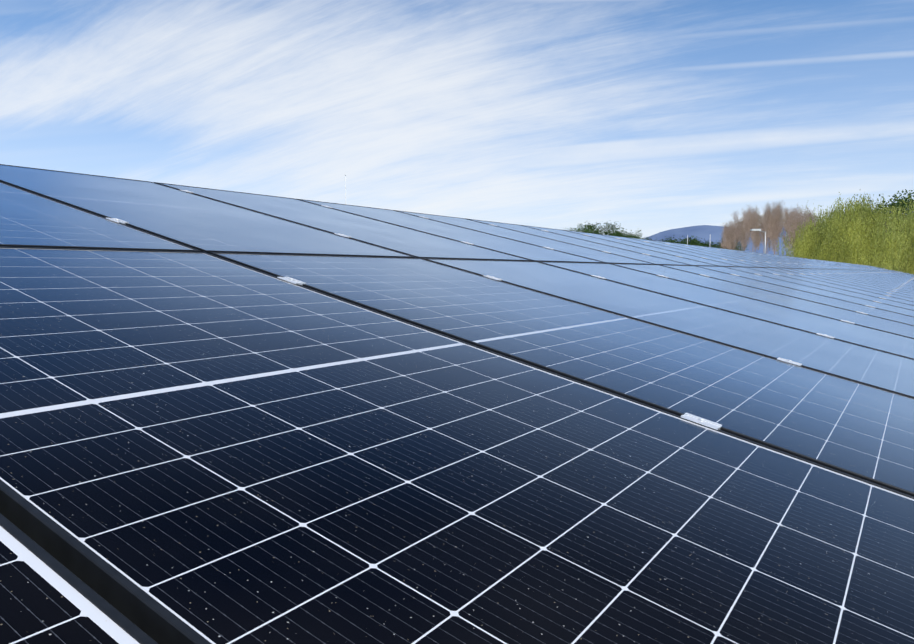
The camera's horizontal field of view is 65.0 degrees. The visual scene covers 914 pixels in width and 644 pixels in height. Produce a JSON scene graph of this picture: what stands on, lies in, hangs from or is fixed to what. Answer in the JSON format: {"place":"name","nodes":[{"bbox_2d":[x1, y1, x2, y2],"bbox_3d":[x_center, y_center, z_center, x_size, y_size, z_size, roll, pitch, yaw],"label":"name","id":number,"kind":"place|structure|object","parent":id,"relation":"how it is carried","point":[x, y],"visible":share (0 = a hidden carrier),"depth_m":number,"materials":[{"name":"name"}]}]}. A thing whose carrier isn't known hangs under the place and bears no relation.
{"place":"outdoors","nodes":[
{"label":"outdoors","id":0,"kind":"place"},
{"bbox_2d":[0,0,913,238],"label":"sky","id":1,"kind":"structure","parent":0,"point":[653,117],"materials":[{"name":"blue"}]},
{"bbox_2d":[644,225,870,264],"bbox_3d":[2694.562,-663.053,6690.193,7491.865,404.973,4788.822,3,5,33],"label":"hills","id":2,"kind":"structure","parent":0,"point":[710,233],"depth_m":5957.22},
{"label":"ground","id":3,"kind":"structure","parent":0,"visible":0},
{"bbox_2d":[345,174,345,203],"bbox_3d":[-5.159,-3.800,33.412,0.096,6.124,0.096,3,5,33],"label":"mast","id":4,"kind":"object","parent":3,"relation":"on","point":[345,188],"visible":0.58,"depth_m":33.23,"materials":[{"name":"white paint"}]},
{"bbox_2d":[0,164,913,643],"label":"solar array","id":5,"kind":"object","parent":3,"relation":"on","point":[238,418],"visible":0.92,"depth_m":1.13,"materials":[{"name":"glass"}]},
{"bbox_2d":[572,224,597,233],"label":"tree","id":6,"kind":"object","parent":3,"relation":"on","point":[583,229],"visible":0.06,"depth_m":145.41,"materials":[{"name":"green plant"}]},
{"bbox_2d":[569,222,607,234],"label":"tree","id":7,"kind":"object","parent":3,"relation":"on","point":[590,227],"visible":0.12,"depth_m":163.17,"materials":[{"name":"green plant"}]},
{"bbox_2d":[592,221,625,234],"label":"tree","id":8,"kind":"object","parent":3,"relation":"on","point":[612,226],"visible":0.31,"depth_m":166.57,"materials":[{"name":"green plant"}]},
{"bbox_2d":[608,228,638,238],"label":"tree","id":9,"kind":"object","parent":3,"relation":"on","point":[622,234],"visible":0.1,"depth_m":154.93,"materials":[{"name":"green plant"}]},
{"bbox_2d":[625,229,641,237],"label":"tree","id":10,"kind":"object","parent":3,"relation":"on","point":[632,235],"visible":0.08,"depth_m":165.58,"materials":[{"name":"green plant"}]},
{"bbox_2d":[656,236,684,242],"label":"tree","id":11,"kind":"object","parent":3,"relation":"on","point":[675,239],"visible":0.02,"depth_m":155.24,"materials":[{"name":"green plant"}]},
{"bbox_2d":[662,236,706,245],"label":"tree","id":12,"kind":"object","parent":3,"relation":"on","point":[696,243],"visible":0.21,"depth_m":143.34,"materials":[{"name":"green plant"}]},
{"bbox_2d":[676,237,696,245],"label":"tree","id":13,"kind":"object","parent":3,"relation":"on","point":[685,242],"visible":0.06,"depth_m":141.84,"materials":[{"name":"green plant"}]},
{"bbox_2d":[700,240,721,247],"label":"tree","id":14,"kind":"object","parent":3,"relation":"on","point":[710,245],"visible":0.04,"depth_m":143.41,"materials":[{"name":"green plant"}]},
{"bbox_2d":[717,218,743,249],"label":"bare tree","id":15,"kind":"object","parent":3,"relation":"on","point":[729,234],"visible":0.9,"depth_m":81.56,"materials":[{"name":"brown plant"}]},
{"bbox_2d":[720,240,747,250],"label":"tree","id":16,"kind":"object","parent":3,"relation":"on","point":[738,246],"visible":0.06,"depth_m":168.25,"materials":[{"name":"green plant"}]},
{"bbox_2d":[728,210,748,250],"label":"bare tree","id":17,"kind":"object","parent":3,"relation":"on","point":[744,244],"visible":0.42,"depth_m":88.74,"materials":[{"name":"brown plant"}]},
{"bbox_2d":[740,204,764,252],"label":"bare tree","id":18,"kind":"object","parent":3,"relation":"on","point":[752,221],"visible":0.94,"depth_m":75.16,"materials":[{"name":"brown plant"}]},
{"bbox_2d":[750,229,765,253],"bbox_3d":[23.829,-4.852,56.787,1.245,4.970,0.320,0,4,-3],"label":"lamp post","id":19,"kind":"object","parent":3,"relation":"on","point":[764,240],"visible":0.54,"depth_m":56.65,"materials":[{"name":"grey metal"}]},
{"bbox_2d":[759,201,775,251],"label":"bare tree","id":20,"kind":"object","parent":3,"relation":"on","point":[764,217],"visible":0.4,"depth_m":83.66,"materials":[{"name":"brown plant"}]},
{"bbox_2d":[764,200,786,254],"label":"bare tree","id":21,"kind":"object","parent":3,"relation":"on","point":[774,225],"visible":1,"depth_m":75.85,"materials":[{"name":"brown plant"}]},
{"bbox_2d":[779,205,799,255],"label":"bare tree","id":22,"kind":"object","parent":3,"relation":"on","point":[789,217],"visible":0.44,"depth_m":85.45,"materials":[{"name":"brown plant"}]},
{"bbox_2d":[786,207,808,250],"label":"bare tree","id":23,"kind":"object","parent":3,"relation":"on","point":[798,217],"visible":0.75,"depth_m":80.15,"materials":[{"name":"brown plant"}]},
{"bbox_2d":[776,213,844,258],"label":"willow tree","id":24,"kind":"object","parent":3,"relation":"on","point":[807,240],"visible":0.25,"depth_m":70.45,"materials":[{"name":"green plant"}]},
{"bbox_2d":[802,206,818,231],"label":"bare tree","id":25,"kind":"object","parent":3,"relation":"on","point":[808,215],"visible":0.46,"depth_m":88.01,"materials":[{"name":"brown plant"}]},
{"bbox_2d":[799,198,871,265],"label":"willow tree","id":26,"kind":"object","parent":3,"relation":"on","point":[823,217],"depth_m":92.05,"materials":[{"name":"green plant"}]},
{"bbox_2d":[808,190,913,272],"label":"willow tree","id":27,"kind":"object","parent":3,"relation":"on","point":[857,237],"visible":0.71,"depth_m":63.08,"materials":[{"name":"green plant"}]},
{"bbox_2d":[836,194,891,262],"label":"willow tree","id":28,"kind":"object","parent":3,"relation":"on","point":[866,205],"depth_m":91.43,"materials":[{"name":"green plant"}]},
{"bbox_2d":[869,189,913,222],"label":"tree","id":29,"kind":"object","parent":3,"relation":"on","point":[897,204],"visible":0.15,"depth_m":80.64,"materials":[{"name":"green plant"}]},
{"bbox_2d":[875,199,913,273],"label":"willow tree","id":30,"kind":"object","parent":3,"relation":"on","point":[901,254],"visible":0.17,"depth_m":69.02,"materials":[{"name":"green plant"}]},
{"bbox_2d":[903,203,913,273],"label":"willow tree","id":31,"kind":"object","parent":3,"relation":"on","point":[911,262],"visible":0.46,"depth_m":65.90,"materials":[{"name":"green plant"}]}
]}

